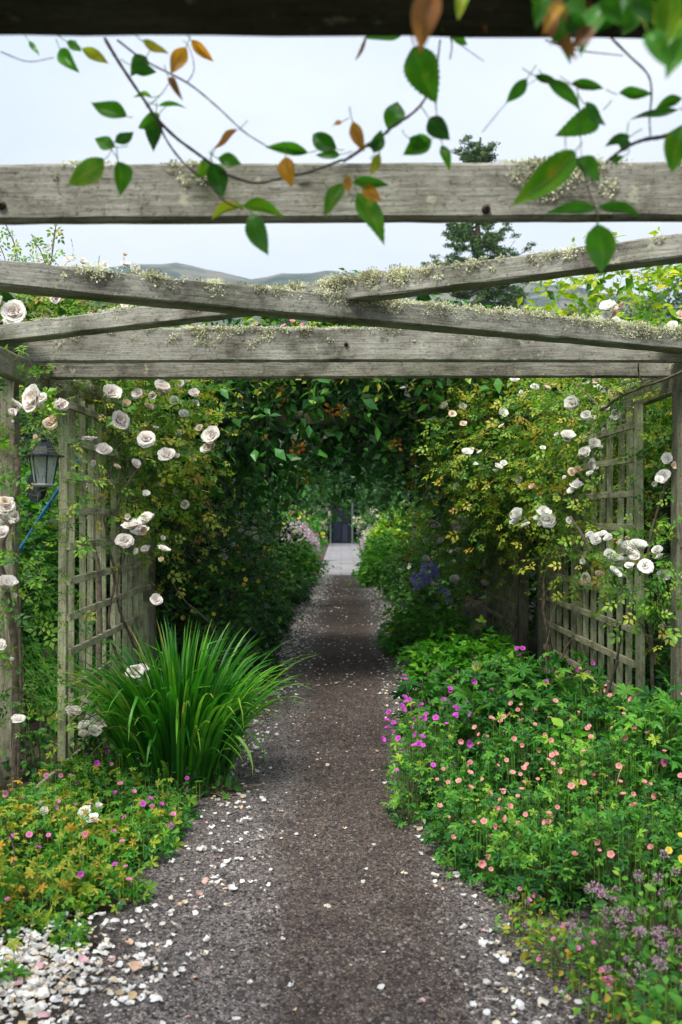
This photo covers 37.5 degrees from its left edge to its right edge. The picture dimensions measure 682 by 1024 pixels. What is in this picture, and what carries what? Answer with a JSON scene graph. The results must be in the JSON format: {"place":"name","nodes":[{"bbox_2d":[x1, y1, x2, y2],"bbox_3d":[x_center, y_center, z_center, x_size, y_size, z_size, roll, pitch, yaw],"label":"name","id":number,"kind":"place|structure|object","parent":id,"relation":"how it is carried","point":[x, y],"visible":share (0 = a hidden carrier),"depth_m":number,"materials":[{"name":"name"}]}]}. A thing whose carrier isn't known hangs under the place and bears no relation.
{"place":"outdoors","nodes":[
{"label":"outdoors","id":0,"kind":"place"},
{"bbox_2d":[319,543,361,574],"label":"paved path","id":1,"kind":"structure","parent":0,"point":[343,558],"depth_m":38.42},
{"bbox_2d":[328,496,356,542],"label":"garden door","id":2,"kind":"structure","parent":1,"relation":"on","point":[344,531],"depth_m":60.54,"materials":[{"name":"blue paint"}]},
{"bbox_2d":[332,502,350,542],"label":"door leaf","id":3,"kind":"structure","parent":2,"relation":"in","point":[345,522],"depth_m":60.55,"materials":[{"name":"blue paint"}]},
{"bbox_2d":[0,575,681,1023],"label":"gravel path","id":4,"kind":"structure","parent":0,"point":[358,629],"depth_m":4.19,"materials":[{"name":"grey gravel"}]},
{"bbox_2d":[0,937,33,986],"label":"seedling clump","id":5,"kind":"object","parent":4,"relation":"on","point":[12,965],"visible":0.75,"depth_m":3.40,"materials":[{"name":"green plant"}]},
{"bbox_2d":[47,904,92,955],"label":"seedling clump","id":6,"kind":"object","parent":4,"relation":"on","point":[57,938],"visible":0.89,"depth_m":3.69,"materials":[{"name":"green plant"}]},
{"bbox_2d":[0,840,158,940],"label":"geranium clump","id":7,"kind":"object","parent":4,"relation":"on","point":[12,892],"visible":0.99,"depth_m":4.06,"materials":[{"name":"green plant"}]},
{"bbox_2d":[31,792,193,879],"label":"geranium clump","id":8,"kind":"object","parent":4,"relation":"on","point":[126,838],"visible":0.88,"depth_m":4.66,"materials":[{"name":"green plant"}]},
{"bbox_2d":[107,752,242,799],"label":"weed clump","id":9,"kind":"object","parent":4,"relation":"on","point":[229,783],"visible":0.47,"depth_m":5.74,"materials":[{"name":"green plant"}]},
{"bbox_2d":[39,614,318,791],"bbox_3d":[-0.972,1.126,5.978,1.602,1.012,1.678,0,0,-29],"label":"strap leaf clump","id":10,"kind":"object","parent":4,"relation":"on","point":[181,720],"visible":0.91,"depth_m":5.78,"materials":[{"name":"green plant"}]},
{"bbox_2d":[109,784,264,798],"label":"dead leaf litter","id":11,"kind":"object","parent":4,"relation":"on","point":[223,790],"visible":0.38,"depth_m":5.82,"materials":[{"name":"brown plant"}]},
{"bbox_2d":[243,600,291,652],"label":"geranium clump","id":12,"kind":"object","parent":4,"relation":"on","point":[271,640],"visible":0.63,"depth_m":12.01,"materials":[{"name":"green plant"}]},
{"bbox_2d":[267,562,314,624],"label":"ground cover","id":13,"kind":"object","parent":4,"relation":"on","point":[302,593],"visible":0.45,"depth_m":18.44,"materials":[{"name":"green plant"}]},
{"bbox_2d":[0,574,582,1023],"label":"fallen petals","id":14,"kind":"object","parent":4,"relation":"on","point":[36,986],"visible":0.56,"depth_m":3.55,"materials":[{"name":"white plant"}]},
{"bbox_2d":[397,561,453,635],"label":"blue bellflower","id":15,"kind":"object","parent":4,"relation":"on","point":[433,568],"visible":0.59,"depth_m":12.10,"materials":[{"name":"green plant"}]},
{"bbox_2d":[381,677,472,827],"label":"geranium clump","id":16,"kind":"object","parent":4,"relation":"on","point":[417,766],"visible":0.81,"depth_m":5.42,"materials":[{"name":"green plant"}]},
{"bbox_2d":[414,703,578,835],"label":"geranium clump","id":17,"kind":"object","parent":4,"relation":"on","point":[497,776],"visible":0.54,"depth_m":5.18,"materials":[{"name":"green plant"}]},
{"bbox_2d":[420,778,608,920],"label":"geranium clump","id":18,"kind":"object","parent":4,"relation":"on","point":[499,850],"visible":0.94,"depth_m":4.29,"materials":[{"name":"green plant"}]},
{"bbox_2d":[477,666,660,779],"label":"geranium clump","id":19,"kind":"object","parent":4,"relation":"on","point":[602,719],"visible":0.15,"depth_m":5.74,"materials":[{"name":"green plant"}]},
{"bbox_2d":[492,885,668,1023],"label":"flowering plant","id":20,"kind":"object","parent":4,"relation":"on","point":[539,935],"visible":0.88,"depth_m":3.52,"materials":[{"name":"green plant"}]},
{"bbox_2d":[552,773,681,919],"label":"geranium clump","id":21,"kind":"object","parent":4,"relation":"on","point":[648,839],"visible":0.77,"depth_m":4.12,"materials":[{"name":"green plant"}]},
{"bbox_2d":[557,849,681,1023],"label":"marjoram clump","id":22,"kind":"object","parent":4,"relation":"on","point":[670,953],"visible":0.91,"depth_m":3.49,"materials":[{"name":"green plant"}]},
{"bbox_2d":[602,963,681,1023],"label":"plant","id":23,"kind":"object","parent":4,"relation":"on","point":[647,1016],"visible":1,"depth_m":2.88,"materials":[{"name":"green plant"}]},
{"bbox_2d":[0,521,681,942],"bbox_3d":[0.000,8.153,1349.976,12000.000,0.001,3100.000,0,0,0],"label":"ground","id":24,"kind":"structure","parent":0,"point":[472,613],"depth_m":8.05,"materials":[{"name":"soil"}]},
{"bbox_2d":[3,821,15,865],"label":"dry stem","id":25,"kind":"object","parent":24,"relation":"on","point":[12,843],"visible":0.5,"depth_m":4.39,"materials":[{"name":"brown plant"}]},
{"bbox_2d":[19,653,44,720],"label":"shrub","id":26,"kind":"object","parent":24,"relation":"on","point":[37,719],"visible":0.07,"depth_m":7.07,"materials":[{"name":"green plant"}]},
{"bbox_2d":[1,716,120,782],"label":"weed clump","id":27,"kind":"object","parent":24,"relation":"on","point":[40,734],"visible":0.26,"depth_m":6.22,"materials":[{"name":"green plant"}]},
{"bbox_2d":[0,769,125,872],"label":"geranium clump","id":28,"kind":"object","parent":24,"relation":"on","point":[12,815],"visible":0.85,"depth_m":4.77,"materials":[{"name":"green plant"}]},
{"bbox_2d":[19,464,107,716],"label":"shrub","id":29,"kind":"object","parent":24,"relation":"on","point":[49,561],"visible":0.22,"depth_m":8.59,"materials":[{"name":"green plant"}]},
{"bbox_2d":[19,398,107,629],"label":"shrub","id":30,"kind":"object","parent":24,"relation":"on","point":[27,438],"visible":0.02,"depth_m":12.78,"materials":[{"name":"green plant"}]},
{"bbox_2d":[20,436,107,622],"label":"hedge","id":31,"kind":"object","parent":24,"relation":"on","point":[47,509],"depth_m":16.09,"materials":[{"name":"green plant"}]},
{"bbox_2d":[19,624,133,736],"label":"shrub","id":32,"kind":"object","parent":24,"relation":"on","point":[44,692],"visible":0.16,"depth_m":7.21,"materials":[{"name":"green plant"}]},
{"bbox_2d":[29,391,150,797],"bbox_3d":[-1.678,0.454,7.054,0.081,2.360,3.448,0,0,0],"label":"trellis panel","id":33,"kind":"object","parent":24,"relation":"on","point":[134,596],"visible":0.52,"depth_m":6.73,"materials":[{"name":"grey wood"}]},
{"bbox_2d":[20,458,78,550],"bbox_3d":[-2.014,-0.013,6.850,0.633,0.703,0.020,0,0,29],"label":"hose","id":34,"kind":"object","parent":33,"relation":"attached to","point":[45,509],"visible":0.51,"depth_m":6.85,"materials":[{"name":"blue plastic"}]},
{"bbox_2d":[0,308,267,736],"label":"climbing rose","id":35,"kind":"object","parent":33,"relation":"attached to","point":[148,443],"visible":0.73,"depth_m":7.52,"materials":[{"name":"green plant"}]},
{"bbox_2d":[19,387,171,655],"bbox_3d":[-3.043,0.210,11.479,2.703,3.240,4.235,0,0,0],"label":"shrub","id":36,"kind":"object","parent":24,"relation":"on","point":[25,459],"visible":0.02,"depth_m":10.28,"materials":[{"name":"green plant"}]},
{"bbox_2d":[29,741,202,821],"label":"geranium clump","id":37,"kind":"object","parent":24,"relation":"on","point":[97,778],"visible":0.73,"depth_m":5.55,"materials":[{"name":"green plant"}]},
{"bbox_2d":[75,640,196,718],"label":"shrub","id":38,"kind":"object","parent":24,"relation":"on","point":[120,671],"visible":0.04,"depth_m":6.73,"materials":[{"name":"green plant"}]},
{"bbox_2d":[109,537,282,669],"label":"shrub","id":39,"kind":"object","parent":24,"relation":"on","point":[193,591],"visible":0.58,"depth_m":9.70,"materials":[{"name":"green plant"}]},
{"bbox_2d":[165,616,285,701],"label":"clump","id":40,"kind":"object","parent":24,"relation":"on","point":[268,657],"visible":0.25,"depth_m":9.14,"materials":[{"name":"green plant"}]},
{"bbox_2d":[161,492,295,646],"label":"shrub","id":41,"kind":"object","parent":24,"relation":"on","point":[239,534],"visible":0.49,"depth_m":11.70,"materials":[{"name":"plant"}]},
{"bbox_2d":[219,527,303,635],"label":"shrub","id":42,"kind":"object","parent":24,"relation":"on","point":[277,584],"visible":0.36,"depth_m":13.28,"materials":[{"name":"green plant"}]},
{"bbox_2d":[221,523,311,618],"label":"shrub","id":43,"kind":"object","parent":24,"relation":"on","point":[288,555],"visible":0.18,"depth_m":16.74,"materials":[{"name":"leaf"},{"name":"green twig"},{"name":"yellow petal"}]},
{"bbox_2d":[270,504,327,556],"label":"shrub","id":44,"kind":"object","parent":24,"relation":"on","point":[316,525],"visible":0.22,"depth_m":33.18,"materials":[{"name":"green plant"}]},
{"bbox_2d":[279,518,321,570],"bbox_3d":[-1.175,0.939,29.532,1.369,1.655,5.658,0,0,0],"label":"catmint","id":45,"kind":"object","parent":24,"relation":"on","point":[310,537],"visible":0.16,"depth_m":29.13,"materials":[{"name":"pink plant"}]},
{"bbox_2d":[284,505,332,543],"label":"shrub","id":46,"kind":"object","parent":24,"relation":"on","point":[325,527],"visible":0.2,"depth_m":55.72,"materials":[{"name":"green plant"}]},
{"bbox_2d":[283,537,333,585],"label":"shrub","id":47,"kind":"object","parent":24,"relation":"on","point":[311,560],"visible":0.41,"depth_m":23.37,"materials":[{"name":"green plant"}]},
{"bbox_2d":[278,497,338,542],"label":"hedge","id":48,"kind":"object","parent":24,"relation":"on","point":[327,534],"visible":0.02,"depth_m":60.70,"materials":[{"name":"green plant"}]},
{"bbox_2d":[0,0,681,785],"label":"pergola","id":49,"kind":"object","parent":24,"relation":"on","point":[412,338],"visible":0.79,"depth_m":4.51,"materials":[{"name":"grey wood"}]},
{"bbox_2d":[22,433,64,502],"bbox_3d":[-1.737,-0.248,5.738,0.204,0.385,0.552,0,0,-30],"label":"wall lantern","id":50,"kind":"object","parent":49,"relation":"attached to","point":[45,457],"depth_m":5.57,"materials":[{"name":"black metal"}]},
{"bbox_2d":[0,344,145,822],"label":"climbing rose","id":51,"kind":"object","parent":49,"relation":"attached to","point":[33,396],"visible":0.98,"depth_m":5.35,"materials":[{"name":"green plant"}]},
{"bbox_2d":[0,230,196,737],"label":"climbing rose","id":52,"kind":"object","parent":49,"relation":"attached to","point":[13,309],"visible":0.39,"depth_m":6.91,"materials":[{"name":"green plant"}]},
{"bbox_2d":[0,224,64,265],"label":"climbing rose","id":53,"kind":"object","parent":52,"relation":"attached to","point":[34,240],"visible":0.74,"depth_m":7.21,"materials":[{"name":"green plant"}]},
{"bbox_2d":[22,380,260,695],"bbox_3d":[-1.987,0.007,11.656,2.033,3.694,6.608,0,0,0],"label":"climbing vine","id":54,"kind":"object","parent":49,"relation":"attached to","point":[186,548],"visible":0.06,"depth_m":9.87,"materials":[{"name":"green plant"}]},
{"bbox_2d":[0,35,352,254],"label":"hanging creeper","id":55,"kind":"object","parent":49,"relation":"hanging from","point":[88,171],"visible":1,"depth_m":2.25,"materials":[{"name":"green plant"}]},
{"bbox_2d":[182,498,211,628],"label":"climbing vine","id":56,"kind":"object","parent":49,"relation":"attached to","point":[189,556],"visible":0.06,"depth_m":11.69,"materials":[{"name":"green plant"}]},
{"bbox_2d":[211,472,288,605],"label":"climbing vine","id":57,"kind":"object","parent":49,"relation":"attached to","point":[279,519],"visible":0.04,"depth_m":17.79,"materials":[{"name":"green plant"}]},
{"bbox_2d":[56,268,593,638],"bbox_3d":[-0.231,-0.275,10.430,5.160,3.858,4.652,0,0,0],"label":"climbing vine","id":58,"kind":"object","parent":49,"relation":"attached to","point":[241,451],"visible":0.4,"depth_m":9.44,"materials":[{"name":"green plant"}]},
{"bbox_2d":[203,316,541,424],"bbox_3d":[0.174,-1.274,8.735,3.256,1.051,1.361,0,0,0],"label":"climbing rose","id":59,"kind":"object","parent":58,"relation":"on","point":[365,389],"visible":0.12,"depth_m":8.66,"materials":[{"name":"green plant"}]},
{"bbox_2d":[210,426,484,545],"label":"climbing vine","id":60,"kind":"object","parent":49,"relation":"attached to","point":[399,497],"visible":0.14,"depth_m":15.40,"materials":[{"name":"green plant"}]},
{"bbox_2d":[238,464,469,599],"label":"climbing vine","id":61,"kind":"object","parent":49,"relation":"attached to","point":[304,502],"visible":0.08,"depth_m":21.75,"materials":[{"name":"green plant"}]},
{"bbox_2d":[341,0,536,243],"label":"hanging creeper","id":62,"kind":"object","parent":49,"relation":"hanging from","point":[421,70],"visible":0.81,"depth_m":2.10,"materials":[{"name":"green plant"}]},
{"bbox_2d":[484,510,517,652],"bbox_3d":[1.894,0.493,11.922,0.088,2.330,2.211,0,0,0],"label":"trellis panel","id":63,"kind":"object","parent":49,"relation":"attached to","point":[503,611],"visible":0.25,"depth_m":11.68,"materials":[{"name":"wood"}]},
{"bbox_2d":[389,439,534,613],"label":"climbing rose","id":64,"kind":"object","parent":63,"relation":"attached to","point":[454,579],"visible":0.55,"depth_m":12.13,"materials":[{"name":"plant"}]},
{"bbox_2d":[422,497,582,630],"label":"climbing vine","id":65,"kind":"object","parent":49,"relation":"attached to","point":[480,586],"visible":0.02,"depth_m":16.09,"materials":[{"name":"green plant"}]},
{"bbox_2d":[462,378,633,652],"bbox_3d":[2.214,0.030,11.400,1.982,3.280,5.469,0,0,0],"label":"climbing vine","id":66,"kind":"object","parent":49,"relation":"attached to","point":[514,537],"visible":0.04,"depth_m":10.08,"materials":[{"name":"green plant"}]},
{"bbox_2d":[455,0,681,272],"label":"hanging creeper","id":67,"kind":"object","parent":49,"relation":"hanging from","point":[562,20],"visible":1,"depth_m":1.83,"materials":[{"name":"green plant"}]},
{"bbox_2d":[543,404,644,714],"bbox_3d":[1.911,0.473,7.848,0.093,2.330,2.761,0,0,-1],"label":"trellis panel","id":68,"kind":"object","parent":49,"relation":"attached to","point":[634,468],"visible":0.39,"depth_m":7.16,"materials":[{"name":"grey wood"}]},
{"bbox_2d":[392,320,681,705],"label":"climbing rose","id":69,"kind":"object","parent":68,"relation":"attached to","point":[543,509],"visible":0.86,"depth_m":8.07,"materials":[{"name":"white plant"}]},
{"bbox_2d":[551,299,681,415],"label":"climbing rose","id":70,"kind":"object","parent":49,"relation":"on","point":[609,308],"visible":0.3,"depth_m":6.41,"materials":[{"name":"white plant"}]},
{"bbox_2d":[560,418,681,761],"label":"climbing rose","id":71,"kind":"object","parent":49,"relation":"attached to","point":[630,547],"visible":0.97,"depth_m":6.04,"materials":[{"name":"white plant"}]},
{"bbox_2d":[360,527,374,556],"bbox_3d":[1.092,1.120,32.813,1.022,1.380,4.251,0,0,0],"label":"catmint","id":72,"kind":"object","parent":24,"relation":"on","point":[362,542],"visible":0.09,"depth_m":31.78,"materials":[{"name":"pink plant"}]},
{"bbox_2d":[350,503,394,555],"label":"shrub","id":73,"kind":"object","parent":24,"relation":"on","point":[362,522],"visible":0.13,"depth_m":37.84,"materials":[{"name":"green plant"}]},
{"bbox_2d":[353,496,393,540],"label":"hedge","id":74,"kind":"object","parent":24,"relation":"on","point":[364,519],"visible":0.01,"depth_m":60.88,"materials":[{"name":"green plant"}]},
{"bbox_2d":[349,530,407,587],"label":"shrub","id":75,"kind":"object","parent":24,"relation":"on","point":[381,547],"visible":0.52,"depth_m":24.18,"materials":[{"name":"green plant"}]},
{"bbox_2d":[364,501,430,551],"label":"shrub","id":76,"kind":"object","parent":24,"relation":"on","point":[394,530],"visible":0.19,"depth_m":28.90,"materials":[{"name":"green plant"}]},
{"bbox_2d":[361,540,444,602],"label":"shrub","id":77,"kind":"object","parent":24,"relation":"on","point":[385,582],"visible":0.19,"depth_m":19.06,"materials":[{"name":"green plant"}]},
{"bbox_2d":[374,599,474,658],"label":"ground cover","id":78,"kind":"object","parent":24,"relation":"on","point":[410,629],"visible":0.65,"depth_m":11.44,"materials":[{"name":"green plant"}]},
{"bbox_2d":[381,515,477,621],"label":"shrub","id":79,"kind":"object","parent":24,"relation":"on","point":[402,592],"visible":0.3,"depth_m":15.03,"materials":[{"name":"green plant"}]},
{"bbox_2d":[393,615,543,688],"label":"ground cover","id":80,"kind":"object","parent":24,"relation":"on","point":[462,656],"visible":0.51,"depth_m":9.30,"materials":[{"name":"green plant"}]},
{"bbox_2d":[403,134,544,389],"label":"conifer tree","id":81,"kind":"object","parent":24,"relation":"on","point":[467,232],"visible":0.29,"depth_m":59.22,"materials":[{"name":"green plant"}]},
{"bbox_2d":[388,646,613,772],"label":"geranium clump","id":82,"kind":"object","parent":24,"relation":"on","point":[467,698],"visible":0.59,"depth_m":6.79,"materials":[{"name":"green plant"}]},
{"bbox_2d":[462,620,539,707],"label":"geranium clump","id":83,"kind":"object","parent":24,"relation":"on","point":[481,633],"visible":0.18,"depth_m":10.10,"materials":[{"name":"green plant"}]},
{"bbox_2d":[528,716,599,818],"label":"clump","id":84,"kind":"object","parent":24,"relation":"on","point":[557,722],"visible":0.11,"depth_m":5.33,"materials":[{"name":"green plant"}]},
{"bbox_2d":[525,666,621,736],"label":"strap leaf clump","id":85,"kind":"object","parent":24,"relation":"on","point":[583,699],"visible":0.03,"depth_m":6.25,"materials":[{"name":"green plant"}]},
{"bbox_2d":[500,712,666,858],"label":"geranium clump","id":86,"kind":"object","parent":24,"relation":"on","point":[577,798],"visible":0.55,"depth_m":4.85,"materials":[{"name":"green plant"}]},
{"bbox_2d":[512,517,670,670],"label":"shrub","id":87,"kind":"object","parent":24,"relation":"on","point":[535,608],"visible":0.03,"depth_m":11.12,"materials":[{"name":"green plant"}]},
{"bbox_2d":[517,227,681,589],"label":"shrub","id":88,"kind":"object","parent":24,"relation":"on","point":[657,274],"visible":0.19,"depth_m":9.81,"materials":[{"name":"green plant"}]},
{"bbox_2d":[529,378,670,651],"bbox_3d":[3.445,0.113,12.631,2.482,3.534,4.621,0,0,0],"label":"shrub","id":89,"kind":"object","parent":24,"relation":"on","point":[532,580],"depth_m":13.15,"materials":[{"name":"green plant"}]},
{"bbox_2d":[540,378,671,676],"bbox_3d":[2.438,0.049,7.686,1.943,3.187,3.086,0,0,0],"label":"shrub","id":90,"kind":"object","parent":24,"relation":"on","point":[662,413],"visible":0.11,"depth_m":7.43,"materials":[{"name":"green plant"}]},
{"bbox_2d":[561,300,664,388],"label":"garden tree","id":91,"kind":"object","parent":24,"relation":"on","point":[630,315],"visible":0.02,"depth_m":48.36,"materials":[{"name":"green plant"}]},
{"bbox_2d":[564,711,680,802],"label":"strap leaf clump","id":92,"kind":"object","parent":24,"relation":"on","point":[651,760],"visible":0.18,"depth_m":5.01,"materials":[{"name":"green plant"}]},
{"bbox_2d":[576,401,671,688],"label":"shrub","id":93,"kind":"object","parent":24,"relation":"on","point":[664,509],"visible":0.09,"depth_m":7.88,"materials":[{"name":"green plant"}]},
{"bbox_2d":[589,596,670,731],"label":"shrub","id":94,"kind":"object","parent":24,"relation":"on","point":[663,654],"visible":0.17,"depth_m":7.52,"materials":[{"name":"green plant"}]},
{"bbox_2d":[583,676,681,816],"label":"geranium clump","id":95,"kind":"object","parent":24,"relation":"on","point":[665,719],"visible":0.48,"depth_m":5.19,"materials":[{"name":"green plant"}]},
{"bbox_2d":[631,277,681,324],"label":"garden tree","id":96,"kind":"object","parent":24,"relation":"on","point":[677,300],"visible":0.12,"depth_m":49.74,"materials":[{"name":"green plant"}]},
{"bbox_2d":[662,832,681,916],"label":"plant","id":97,"kind":"object","parent":24,"relation":"on","point":[677,863],"visible":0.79,"depth_m":3.92,"materials":[{"name":"green plant"}]},
{"bbox_2d":[0,35,681,302],"label":"sky","id":98,"kind":"structure","parent":0,"point":[292,89],"materials":[{"name":"white"}]},
{"bbox_2d":[2,263,681,518],"bbox_3d":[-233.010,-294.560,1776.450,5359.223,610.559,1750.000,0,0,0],"label":"hills","id":99,"kind":"structure","parent":0,"point":[175,270],"depth_m":2199.94,"materials":[{"name":"green plant"}]}
]}

